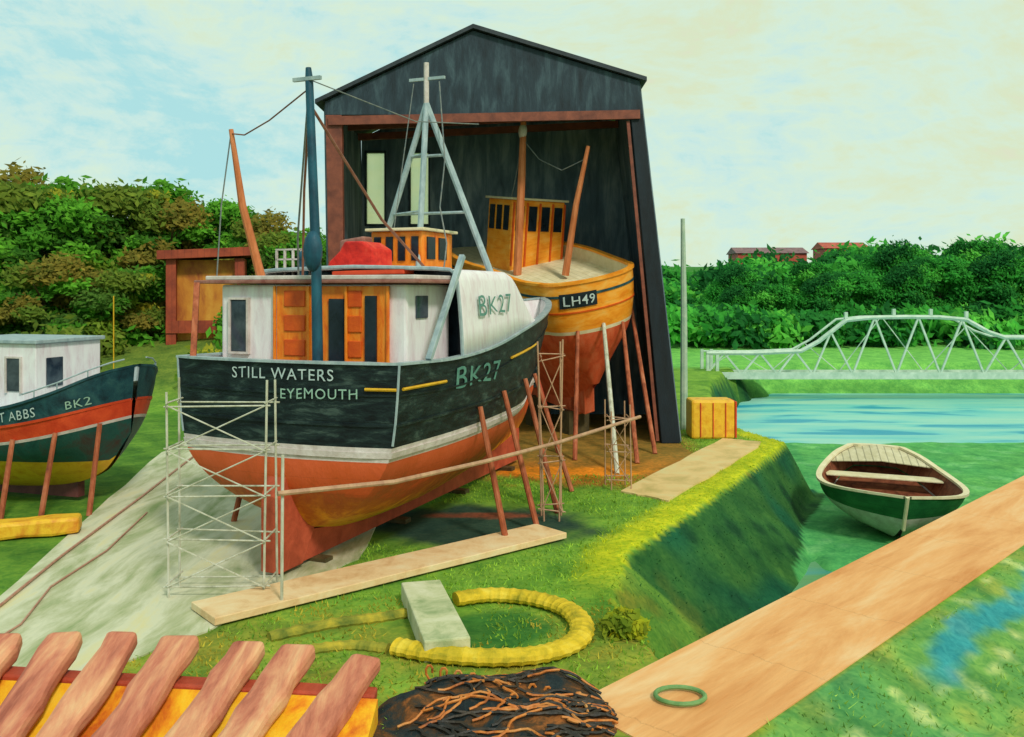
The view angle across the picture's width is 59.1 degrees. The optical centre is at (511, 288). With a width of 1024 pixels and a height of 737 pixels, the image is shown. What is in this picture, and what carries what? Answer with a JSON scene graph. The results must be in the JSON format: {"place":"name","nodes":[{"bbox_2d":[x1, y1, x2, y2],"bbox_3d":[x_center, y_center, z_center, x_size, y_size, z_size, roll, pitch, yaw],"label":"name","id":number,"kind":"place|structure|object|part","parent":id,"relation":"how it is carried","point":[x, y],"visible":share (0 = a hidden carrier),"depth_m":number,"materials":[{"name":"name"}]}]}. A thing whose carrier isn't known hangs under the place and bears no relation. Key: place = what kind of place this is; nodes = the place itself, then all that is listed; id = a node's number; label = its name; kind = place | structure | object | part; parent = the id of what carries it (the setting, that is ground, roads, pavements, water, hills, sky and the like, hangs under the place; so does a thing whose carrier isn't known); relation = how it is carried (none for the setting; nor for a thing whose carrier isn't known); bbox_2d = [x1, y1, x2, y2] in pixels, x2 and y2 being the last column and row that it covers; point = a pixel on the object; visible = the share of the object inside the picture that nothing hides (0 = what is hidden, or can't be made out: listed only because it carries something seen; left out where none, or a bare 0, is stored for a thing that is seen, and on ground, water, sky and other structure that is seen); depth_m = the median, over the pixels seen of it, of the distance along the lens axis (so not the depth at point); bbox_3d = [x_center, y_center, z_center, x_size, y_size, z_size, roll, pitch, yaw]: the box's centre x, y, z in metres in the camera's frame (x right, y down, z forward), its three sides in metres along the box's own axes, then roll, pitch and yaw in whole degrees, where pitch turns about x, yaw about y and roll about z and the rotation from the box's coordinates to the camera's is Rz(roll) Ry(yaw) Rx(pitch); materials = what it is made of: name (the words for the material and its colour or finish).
{"place":"outdoors","nodes":[
{"label":"outdoors","id":0,"kind":"place"},
{"bbox_2d":[0,266,1023,736],"bbox_3d":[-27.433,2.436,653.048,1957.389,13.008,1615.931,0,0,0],"label":"ground","id":1,"kind":"structure","parent":0,"point":[968,646],"depth_m":22.05,"materials":[{"name":"green plant"}]},
{"bbox_2d":[0,439,14,518],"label":"timber prop","id":2,"kind":"object","parent":1,"relation":"on","point":[4,493],"visible":0.87,"depth_m":23.46,"materials":[{"name":"brown wood"}]},
{"bbox_2d":[0,234,41,328],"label":"tree","id":3,"kind":"object","parent":1,"relation":"on","point":[11,256],"visible":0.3,"depth_m":56.47,"materials":[{"name":"green plant"}]},
{"bbox_2d":[0,157,53,185],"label":"tree","id":4,"kind":"object","parent":1,"relation":"on","point":[28,174],"visible":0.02,"depth_m":66.32,"materials":[{"name":"green plant"}]},
{"bbox_2d":[0,513,81,540],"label":"yellow timber","id":5,"kind":"object","parent":1,"relation":"on","point":[50,525],"visible":1,"depth_m":21.70,"materials":[{"name":"paint"}]},
{"bbox_2d":[38,433,57,515],"bbox_3d":[-12.068,4.894,23.465,0.146,2.247,0.672,0,0,14],"label":"timber prop","id":6,"kind":"object","parent":1,"relation":"on","point":[42,507],"visible":0.79,"depth_m":23.43,"materials":[{"name":"brown wood"}]},
{"bbox_2d":[0,250,114,334],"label":"tree","id":7,"kind":"object","parent":1,"relation":"on","point":[47,299],"visible":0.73,"depth_m":54.35,"materials":[{"name":"green plant"}]},
{"bbox_2d":[0,173,118,269],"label":"tree","id":8,"kind":"object","parent":1,"relation":"on","point":[23,195],"visible":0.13,"depth_m":60.52,"materials":[{"name":"green plant"}]},
{"bbox_2d":[0,193,125,289],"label":"tree","id":9,"kind":"object","parent":1,"relation":"on","point":[70,227],"visible":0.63,"depth_m":60.18,"materials":[{"name":"green plant"}]},
{"bbox_2d":[0,334,157,496],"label":"fishing boat","id":10,"kind":"object","parent":1,"relation":"on","point":[67,391],"visible":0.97,"depth_m":24.62,"materials":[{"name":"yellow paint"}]},
{"bbox_3d":[-13.621,2.350,24.677,0.450,0.900,0.038,0,0,16],"label":"window","id":11,"kind":"part","parent":10,"relation":"part of","materials":[{"name":"grey glass"}]},
{"bbox_3d":[-13.623,2.350,24.667,0.550,1.000,0.058,0,0,16],"label":"window frame","id":12,"kind":"part","parent":10,"relation":"part of","materials":[{"name":"paint"}]},
{"bbox_3d":[-12.719,2.300,25.116,0.038,0.800,0.600,0,0,16],"label":"window","id":13,"kind":"part","parent":10,"relation":"part of","materials":[{"name":"blue glass"}]},
{"bbox_2d":[86,423,101,515],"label":"timber prop","id":14,"kind":"object","parent":1,"relation":"on","point":[93,474],"visible":1,"depth_m":24.03,"materials":[{"name":"brown wood"}]},
{"bbox_2d":[113,296,113,368],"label":"pole","id":15,"kind":"object","parent":1,"relation":"on","point":[113,331],"visible":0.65,"depth_m":50.97,"materials":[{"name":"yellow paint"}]},
{"bbox_2d":[69,264,165,347],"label":"tree","id":16,"kind":"object","parent":1,"relation":"on","point":[132,289],"visible":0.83,"depth_m":56.64,"materials":[{"name":"green plant"}]},
{"bbox_2d":[69,176,211,264],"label":"tree","id":17,"kind":"object","parent":1,"relation":"on","point":[118,201],"visible":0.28,"depth_m":64.80,"materials":[{"name":"green plant"}]},
{"bbox_2d":[0,240,325,380],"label":"scrub","id":18,"kind":"object","parent":1,"relation":"on","point":[120,341],"visible":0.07,"depth_m":55.09,"materials":[{"name":"green plant"}]},
{"bbox_2d":[108,193,223,269],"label":"tree","id":19,"kind":"object","parent":1,"relation":"on","point":[171,228],"visible":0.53,"depth_m":64.86,"materials":[{"name":"green plant"}]},
{"bbox_2d":[0,441,375,670],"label":"slipway","id":20,"kind":"structure","parent":1,"relation":"on","point":[120,584],"depth_m":19.34,"materials":[{"name":"concrete"}]},
{"bbox_2d":[5,512,147,632],"bbox_3d":[-9.172,5.940,19.107,0.328,0.035,9.844,0,0,-6],"label":"mooring rope","id":21,"kind":"object","parent":20,"relation":"on","point":[47,590],"visible":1,"depth_m":18.66,"materials":[{"name":"brown fabric"}]},
{"bbox_2d":[0,456,192,606],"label":"mooring rope","id":22,"kind":"object","parent":20,"relation":"on","point":[62,555],"visible":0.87,"depth_m":21.03,"materials":[{"name":"brown fabric"}]},
{"bbox_2d":[163,377,279,597],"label":"scaffold tower","id":23,"kind":"structure","parent":20,"relation":"on","point":[168,496],"depth_m":17.44,"materials":[{"name":"grey metal"}]},
{"bbox_2d":[231,497,241,521],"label":"timber prop","id":24,"kind":"object","parent":20,"relation":"on","point":[236,506],"visible":0.21,"depth_m":23.13,"materials":[{"name":"brown wood"}]},
{"bbox_2d":[306,554,332,562],"bbox_3d":[-4.465,5.942,19.977,1.000,0.115,0.300,0,0,22],"label":"keel block","id":25,"kind":"object","parent":20,"relation":"on","point":[322,558],"depth_m":19.78,"materials":[{"name":"brown wood"}]},
{"bbox_2d":[0,631,379,736],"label":"timber rack","id":26,"kind":"object","parent":1,"relation":"on","point":[45,692],"visible":1,"depth_m":12.05,"materials":[{"name":"brown wood"}]},
{"bbox_2d":[157,247,250,344],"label":"wooden hut","id":27,"kind":"object","parent":1,"relation":"on","point":[185,268],"visible":0.57,"depth_m":58.49,"materials":[{"name":"red wood"}]},
{"bbox_2d":[179,195,265,247],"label":"tree","id":28,"kind":"object","parent":1,"relation":"on","point":[230,209],"visible":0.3,"depth_m":68.29,"materials":[{"name":"green plant"}]},
{"bbox_2d":[212,267,270,332],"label":"tree","id":29,"kind":"object","parent":1,"relation":"on","point":[219,321],"depth_m":56.58,"materials":[{"name":"green plant"}]},
{"bbox_2d":[214,207,295,275],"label":"tree","id":30,"kind":"object","parent":1,"relation":"on","point":[273,222],"visible":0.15,"depth_m":67.22,"materials":[{"name":"green plant"}]},
{"bbox_2d":[243,227,325,275],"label":"tree","id":31,"kind":"object","parent":1,"relation":"on","point":[265,238],"visible":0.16,"depth_m":63.38,"materials":[{"name":"green plant"}]},
{"bbox_2d":[259,230,325,267],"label":"tree","id":32,"kind":"object","parent":1,"relation":"on","point":[292,245],"visible":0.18,"depth_m":62.79,"materials":[{"name":"green plant"}]},
{"bbox_2d":[267,608,407,641],"bbox_3d":[-2.959,5.960,16.116,2.777,0.206,0.410,0,0,-27],"label":"ribbed hose","id":33,"kind":"object","parent":1,"relation":"on","point":[326,624],"visible":0.84,"depth_m":15.99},
{"bbox_2d":[310,639,390,653],"bbox_3d":[-2.710,5.970,15.019,1.392,0.186,0.442,0,0,0],"label":"ribbed hose","id":34,"kind":"object","parent":1,"relation":"on","point":[357,645],"visible":0.82,"depth_m":14.96,"materials":[{"name":"yellow plastic"}]},
{"bbox_2d":[191,524,566,625],"bbox_3d":[-2.324,5.880,19.149,8.618,0.141,1.108,0,0,-40],"label":"wooden plank","id":35,"kind":"object","parent":1,"relation":"on","point":[230,607],"visible":0.98,"depth_m":18.36,"materials":[{"name":"beige wood"}]},
{"bbox_2d":[280,455,283,600],"bbox_3d":[-4.290,4.500,16.860,0.080,2.800,0.060,0,0,0],"label":"scaffold pole","id":36,"kind":"object","parent":35,"relation":"on","point":[282,535],"visible":1,"depth_m":16.84,"materials":[{"name":"grey metal"}]},
{"bbox_2d":[387,516,410,523],"bbox_3d":[-3.117,5.942,23.315,1.000,0.115,0.300,0,0,22],"label":"keel block","id":37,"kind":"object","parent":1,"relation":"on","point":[401,520],"depth_m":23.12,"materials":[{"name":"brown wood"}]},
{"bbox_2d":[401,580,469,662],"bbox_3d":[-1.400,5.820,16.000,0.760,0.360,3.000,0,0,-14],"label":"concrete block","id":38,"kind":"object","parent":1,"relation":"on","point":[434,618],"depth_m":15.64,"materials":[{"name":"grey concrete"}]},
{"bbox_2d":[448,488,468,493],"bbox_3d":[-1.768,5.942,26.653,1.000,0.115,0.300,0,0,22],"label":"keel block","id":39,"kind":"object","parent":1,"relation":"on","point":[461,491],"depth_m":26.46,"materials":[{"name":"brown wood"}]},
{"bbox_2d":[389,587,594,667],"bbox_3d":[-0.053,5.880,15.752,3.025,0.270,3.436,0,0,18],"label":"ribbed hose","id":40,"kind":"object","parent":1,"relation":"on","point":[577,637],"visible":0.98,"depth_m":14.67,"materials":[{"name":"yellow plastic"}]},
{"bbox_2d":[477,406,507,535],"bbox_3d":[-0.437,4.401,21.377,0.780,3.227,0.146,0,0,14],"label":"timber prop","id":41,"kind":"object","parent":1,"relation":"on","point":[499,506],"visible":0.79,"depth_m":21.32,"materials":[{"name":"brown wood"}]},
{"bbox_2d":[373,664,618,736],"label":"fishing net heap","id":42,"kind":"object","parent":1,"relation":"on","point":[551,701],"visible":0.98,"depth_m":12.41,"materials":[{"name":"black fabric"}]},
{"bbox_2d":[315,24,680,442],"bbox_3d":[-0.475,-2.110,39.250,14.250,16.220,8.900,0,0,0],"label":"shed","id":43,"kind":"object","parent":1,"relation":"on","point":[498,87],"visible":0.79,"depth_m":35.17,"materials":[{"name":"black"}]},
{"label":"window frame","id":44,"kind":"part","parent":43,"relation":"part of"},
{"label":"window frame","id":45,"kind":"part","parent":43,"relation":"part of","materials":[{"name":"black wood"}]},
{"bbox_2d":[497,466,514,470],"bbox_3d":[-0.420,5.942,29.991,1.000,0.115,0.300,0,0,22],"label":"keel block","id":46,"kind":"object","parent":1,"relation":"on","point":[507,468],"depth_m":29.77,"materials":[{"name":"brown wood"}]},
{"bbox_2d":[176,62,551,573],"bbox_3d":[-2.015,-0.210,26.324,6.189,12.180,16.445,0,0,22],"label":"fishing boat","id":47,"kind":"object","parent":46,"relation":"on","point":[388,352],"visible":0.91,"depth_m":19.78,"materials":[{"name":"paint"}]},
{"bbox_3d":[-6.305,0.850,20.897,0.460,1.200,0.067,0,0,22],"label":"window","id":48,"kind":"part","parent":47,"relation":"part of","materials":[{"name":"grey glass"}]},
{"bbox_3d":[-6.310,0.850,20.884,0.560,1.300,0.100,0,0,22],"label":"window frame","id":49,"kind":"part","parent":47,"relation":"part of","materials":[{"name":"paint"}]},
{"bbox_3d":[-4.883,1.320,20.277,0.560,0.360,0.033,0,0,22],"label":"door panel","id":50,"kind":"part","parent":47,"relation":"part of","materials":[{"name":"orange wood"}]},
{"bbox_3d":[-4.883,0.770,20.277,0.560,0.360,0.033,0,0,22],"label":"door panel","id":51,"kind":"part","parent":47,"relation":"part of","materials":[{"name":"orange wood"}]},
{"bbox_3d":[-4.883,0.220,20.277,0.560,0.360,0.033,0,0,22],"label":"door panel","id":52,"kind":"part","parent":47,"relation":"part of","materials":[{"name":"orange wood"}]},
{"bbox_3d":[-3.857,1.260,19.854,0.380,2.080,0.047,0,0,22],"label":"doorway","id":53,"kind":"part","parent":47,"relation":"part of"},
{"bbox_3d":[-3.428,1.320,19.689,0.340,0.360,0.033,0,0,22],"label":"door panel","id":54,"kind":"part","parent":47,"relation":"part of","materials":[{"name":"orange wood"}]},
{"bbox_3d":[-3.428,0.770,19.689,0.340,0.360,0.033,0,0,22],"label":"door panel","id":55,"kind":"part","parent":47,"relation":"part of","materials":[{"name":"orange wood"}]},
{"bbox_3d":[-3.428,0.220,19.689,0.340,0.360,0.033,0,0,22],"label":"door panel","id":56,"kind":"part","parent":47,"relation":"part of","materials":[{"name":"orange wood"}]},
{"bbox_3d":[-3.051,1.125,19.528,0.280,1.950,0.047,0,0,22],"label":"doorway","id":57,"kind":"part","parent":47,"relation":"part of","materials":[{"name":"black"}]},
{"bbox_3d":[-3.643,-1.075,24.469,0.200,0.650,0.045,0,0,22],"label":"window","id":58,"kind":"part","parent":47,"relation":"part of","materials":[{"name":"black glass"}]},
{"bbox_3d":[-3.300,-1.075,24.330,0.200,0.650,0.045,0,0,22],"label":"window","id":59,"kind":"part","parent":47,"relation":"part of","materials":[{"name":"black glass"}]},
{"bbox_3d":[-2.957,-1.075,24.191,0.200,0.650,0.045,0,0,22],"label":"window","id":60,"kind":"part","parent":47,"relation":"part of","materials":[{"name":"black glass"}]},
{"bbox_3d":[-2.586,-1.075,24.042,0.200,0.650,0.045,0,0,22],"label":"window","id":61,"kind":"part","parent":47,"relation":"part of","materials":[{"name":"black glass"}]},
{"bbox_3d":[-1.986,0.400,19.919,0.038,0.500,0.550,0,0,22],"label":"window","id":62,"kind":"part","parent":47,"relation":"part of","materials":[{"name":"grey glass"}]},
{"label":"window","id":63,"kind":"part","parent":47,"relation":"part of","materials":[{"name":"grey glass"}]},
{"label":"window","id":64,"kind":"part","parent":47,"relation":"part of","materials":[{"name":"grey glass"}]},
{"bbox_2d":[501,390,538,523],"bbox_3d":[0.218,4.301,22.672,1.215,3.442,0.148,0,0,38],"label":"timber prop","id":65,"kind":"object","parent":1,"relation":"on","point":[533,513],"visible":0.79,"depth_m":22.61,"materials":[{"name":"brown wood"}]},
{"bbox_2d":[526,395,550,425],"bbox_3d":[1.159,5.344,40.007,1.000,1.312,0.500,0,0,-30],"label":"keel block","id":66,"kind":"object","parent":1,"relation":"on","point":[529,420],"depth_m":39.76,"materials":[{"name":"black wood"}]},
{"bbox_2d":[523,378,558,513],"bbox_3d":[0.799,4.252,24.614,0.149,3.547,1.388,0,0,-42],"label":"timber prop","id":67,"kind":"object","parent":1,"relation":"on","point":[536,426],"visible":0.76,"depth_m":24.63,"materials":[{"name":"brown wood"}]},
{"bbox_2d":[540,381,556,452],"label":"timber prop","id":68,"kind":"object","parent":1,"relation":"on","point":[546,404],"visible":0.14,"depth_m":33.99,"materials":[{"name":"brown wood"}]},
{"bbox_2d":[537,339,565,521],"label":"scaffold tower","id":69,"kind":"structure","parent":1,"relation":"on","point":[541,455],"depth_m":23.29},
{"bbox_2d":[277,415,640,495],"bbox_3d":[0.020,3.875,21.538,0.866,0.250,12.974,0,0,39],"label":"scaffold pole","id":70,"kind":"object","parent":69,"relation":"on","point":[373,483],"visible":1,"depth_m":19.01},
{"bbox_2d":[533,373,573,491],"bbox_3d":[1.237,4.302,27.171,1.527,3.452,0.150,0,0,39],"label":"timber prop","id":71,"kind":"object","parent":1,"relation":"on","point":[564,467],"visible":0.64,"depth_m":27.12,"materials":[{"name":"brown wood"}]},
{"bbox_2d":[572,331,579,459],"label":"timber prop","id":72,"kind":"object","parent":1,"relation":"on","point":[575,414],"visible":1,"depth_m":32.66,"materials":[{"name":"brown wood"}]},
{"bbox_2d":[563,410,588,434],"bbox_3d":[2.662,5.517,37.551,1.000,0.966,0.500,0,0,-30],"label":"keel block","id":73,"kind":"object","parent":1,"relation":"on","point":[583,423],"depth_m":37.34,"materials":[{"name":"brown wood"}]},
{"bbox_2d":[452,121,633,413],"bbox_3d":[0.224,-1.180,39.194,5.127,11.934,12.810,-14,14,-29],"label":"fishing boat","id":74,"kind":"object","parent":73,"relation":"on","point":[587,291],"visible":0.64,"depth_m":36.62,"materials":[{"name":"orange paint"}]},
{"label":"window","id":75,"kind":"part","parent":74,"relation":"part of","materials":[{"name":"black glass"}]},
{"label":"window","id":76,"kind":"part","parent":74,"relation":"part of","materials":[{"name":"black glass"}]},
{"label":"window","id":77,"kind":"part","parent":74,"relation":"part of","materials":[{"name":"black glass"}]},
{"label":"window","id":78,"kind":"part","parent":74,"relation":"part of","materials":[{"name":"black glass"}]},
{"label":"window","id":79,"kind":"part","parent":74,"relation":"part of","materials":[{"name":"black glass"}]},
{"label":"window","id":80,"kind":"part","parent":74,"relation":"part of","materials":[{"name":"black glass"}]},
{"bbox_2d":[602,323,619,473],"bbox_3d":[3.434,3.668,31.678,0.172,4.785,5.074,0,0,1],"label":"timber prop","id":81,"kind":"object","parent":1,"relation":"on","point":[609,392],"visible":0.83,"depth_m":31.55,"materials":[{"name":"white wood"}]},
{"bbox_2d":[604,399,631,489],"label":"scaffold tower","id":82,"kind":"structure","parent":1,"relation":"on","point":[625,445],"depth_m":26.90,"materials":[{"name":"brown metal"}]},
{"bbox_2d":[597,606,650,642],"bbox_3d":[1.934,5.829,15.743,0.935,0.678,1.042,0,0,0],"label":"bush","id":83,"kind":"object","parent":1,"relation":"on","point":[621,622],"visible":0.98,"depth_m":15.44,"materials":[{"name":"green plant"}]},
{"bbox_2d":[621,321,639,463],"bbox_3d":[4.293,3.650,32.911,0.185,4.808,3.952,0,0,0],"label":"timber prop","id":84,"kind":"object","parent":1,"relation":"on","point":[633,423],"visible":1,"depth_m":32.73,"materials":[{"name":"brown wood"}]},
{"bbox_2d":[631,308,656,453],"bbox_3d":[4.988,3.388,34.414,0.171,5.316,3.400,0,0,-7],"label":"timber prop","id":85,"kind":"object","parent":1,"relation":"on","point":[649,419],"visible":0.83,"depth_m":34.14,"materials":[{"name":"brown wood"}]},
{"bbox_2d":[680,218,687,429],"bbox_3d":[7.350,1.499,38.600,0.314,9.001,0.314,0,0,-22],"label":"pole","id":86,"kind":"object","parent":1,"relation":"on","point":[683,372],"visible":0.88,"depth_m":38.49,"materials":[{"name":"grey metal"}]},
{"bbox_2d":[679,297,716,308],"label":"tree","id":87,"kind":"object","parent":1,"relation":"on","point":[697,300],"visible":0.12,"depth_m":96.55,"materials":[{"name":"green plant"}]},
{"bbox_2d":[686,397,736,438],"bbox_3d":[8.060,5.225,36.580,1.820,1.550,1.240,0,0,0],"label":"storage bin","id":88,"kind":"object","parent":1,"relation":"on","point":[711,417],"visible":1,"depth_m":36.00,"materials":[{"name":"yellow paint"}]},
{"bbox_2d":[702,264,763,301],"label":"tree","id":89,"kind":"object","parent":1,"relation":"on","point":[748,278],"visible":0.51,"depth_m":105.21,"materials":[{"name":"green plant"}]},
{"bbox_2d":[711,284,755,309],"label":"tree","id":90,"kind":"object","parent":1,"relation":"on","point":[734,295],"visible":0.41,"depth_m":97.38,"materials":[{"name":"green plant"}]},
{"bbox_2d":[726,248,808,263],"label":"house","id":91,"kind":"structure","parent":1,"relation":"on","point":[798,252],"depth_m":137.64,"materials":[{"name":"red brick"}]},
{"bbox_2d":[747,282,800,313],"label":"tree","id":92,"kind":"object","parent":1,"relation":"on","point":[777,296],"visible":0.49,"depth_m":96.05,"materials":[{"name":"green plant"}]},
{"bbox_2d":[784,261,836,305],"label":"tree","id":93,"kind":"object","parent":1,"relation":"on","point":[800,271],"visible":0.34,"depth_m":107.05,"materials":[{"name":"green plant"}]},
{"bbox_2d":[787,269,856,314],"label":"tree","id":94,"kind":"object","parent":1,"relation":"on","point":[821,293],"visible":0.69,"depth_m":97.07,"materials":[{"name":"green plant"}]},
{"bbox_2d":[811,242,866,260],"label":"house","id":95,"kind":"structure","parent":1,"relation":"on","point":[818,246],"depth_m":149.37,"materials":[{"name":"red brick"}]},
{"bbox_2d":[661,232,1023,349],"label":"woodland","id":96,"kind":"object","parent":1,"relation":"on","point":[721,325],"visible":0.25,"depth_m":89.85,"materials":[{"name":"green plant"}]},
{"bbox_2d":[827,269,885,313],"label":"tree","id":97,"kind":"object","parent":1,"relation":"on","point":[866,285],"visible":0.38,"depth_m":98.68,"materials":[{"name":"green plant"}]},
{"bbox_2d":[700,309,1023,378],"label":"footbridge","id":98,"kind":"object","parent":1,"relation":"on","point":[854,373],"visible":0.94,"depth_m":65.90,"materials":[{"name":"metal"}]},
{"bbox_2d":[816,443,969,536],"bbox_3d":[12.674,6.915,30.383,4.723,2.140,5.650,2,4,12],"label":"rowing boat","id":99,"kind":"object","parent":1,"relation":"on","point":[892,490],"visible":0.99,"depth_m":31.10,"materials":[{"name":"paint"}]},
{"bbox_2d":[853,235,932,287],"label":"tree","id":100,"kind":"object","parent":1,"relation":"on","point":[890,257],"visible":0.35,"depth_m":108.01,"materials":[{"name":"green plant"}]},
{"bbox_2d":[869,257,941,310],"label":"tree","id":101,"kind":"object","parent":1,"relation":"on","point":[915,282],"visible":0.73,"depth_m":97.89,"materials":[{"name":"green plant"}]},
{"bbox_2d":[903,253,982,311],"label":"tree","id":102,"kind":"object","parent":1,"relation":"on","point":[950,271],"visible":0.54,"depth_m":99.37,"materials":[{"name":"green plant"}]},
{"bbox_2d":[940,237,1012,267],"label":"tree","id":103,"kind":"object","parent":1,"relation":"on","point":[966,247],"visible":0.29,"depth_m":108.98,"materials":[{"name":"green plant"}]},
{"bbox_2d":[946,244,1023,317],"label":"tree","id":104,"kind":"object","parent":1,"relation":"on","point":[996,285],"visible":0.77,"depth_m":97.70,"materials":[{"name":"green plant"}]},
{"bbox_2d":[1016,245,1023,257],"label":"tree","id":105,"kind":"object","parent":1,"relation":"on","point":[1022,248],"visible":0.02,"depth_m":113.30,"materials":[{"name":"green plant"}]},
{"bbox_2d":[0,0,1023,266],"label":"sky","id":106,"kind":"structure","parent":0,"point":[774,123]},
{"bbox_2d":[621,438,760,501],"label":"path","id":107,"kind":"structure","parent":0,"point":[672,481],"depth_m":29.57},
{"bbox_2d":[599,476,1023,736],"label":"path","id":108,"kind":"structure","parent":0,"point":[748,674],"depth_m":15.71,"materials":[{"name":"beige wood"}]},
{"bbox_2d":[653,684,706,706],"bbox_3d":[2.447,5.920,13.149,0.789,0.070,0.630,0,0,0],"label":"mooring ring","id":109,"kind":"object","parent":108,"relation":"on","point":[658,690],"visible":1,"depth_m":13.07,"materials":[{"name":"green metal"}]},
{"bbox_2d":[737,393,1023,591],"bbox_3d":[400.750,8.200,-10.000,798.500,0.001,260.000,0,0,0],"label":"water","id":110,"kind":"structure","parent":0,"point":[846,418],"depth_m":57.09,"materials":[{"name":"teal liquid"}]}
]}

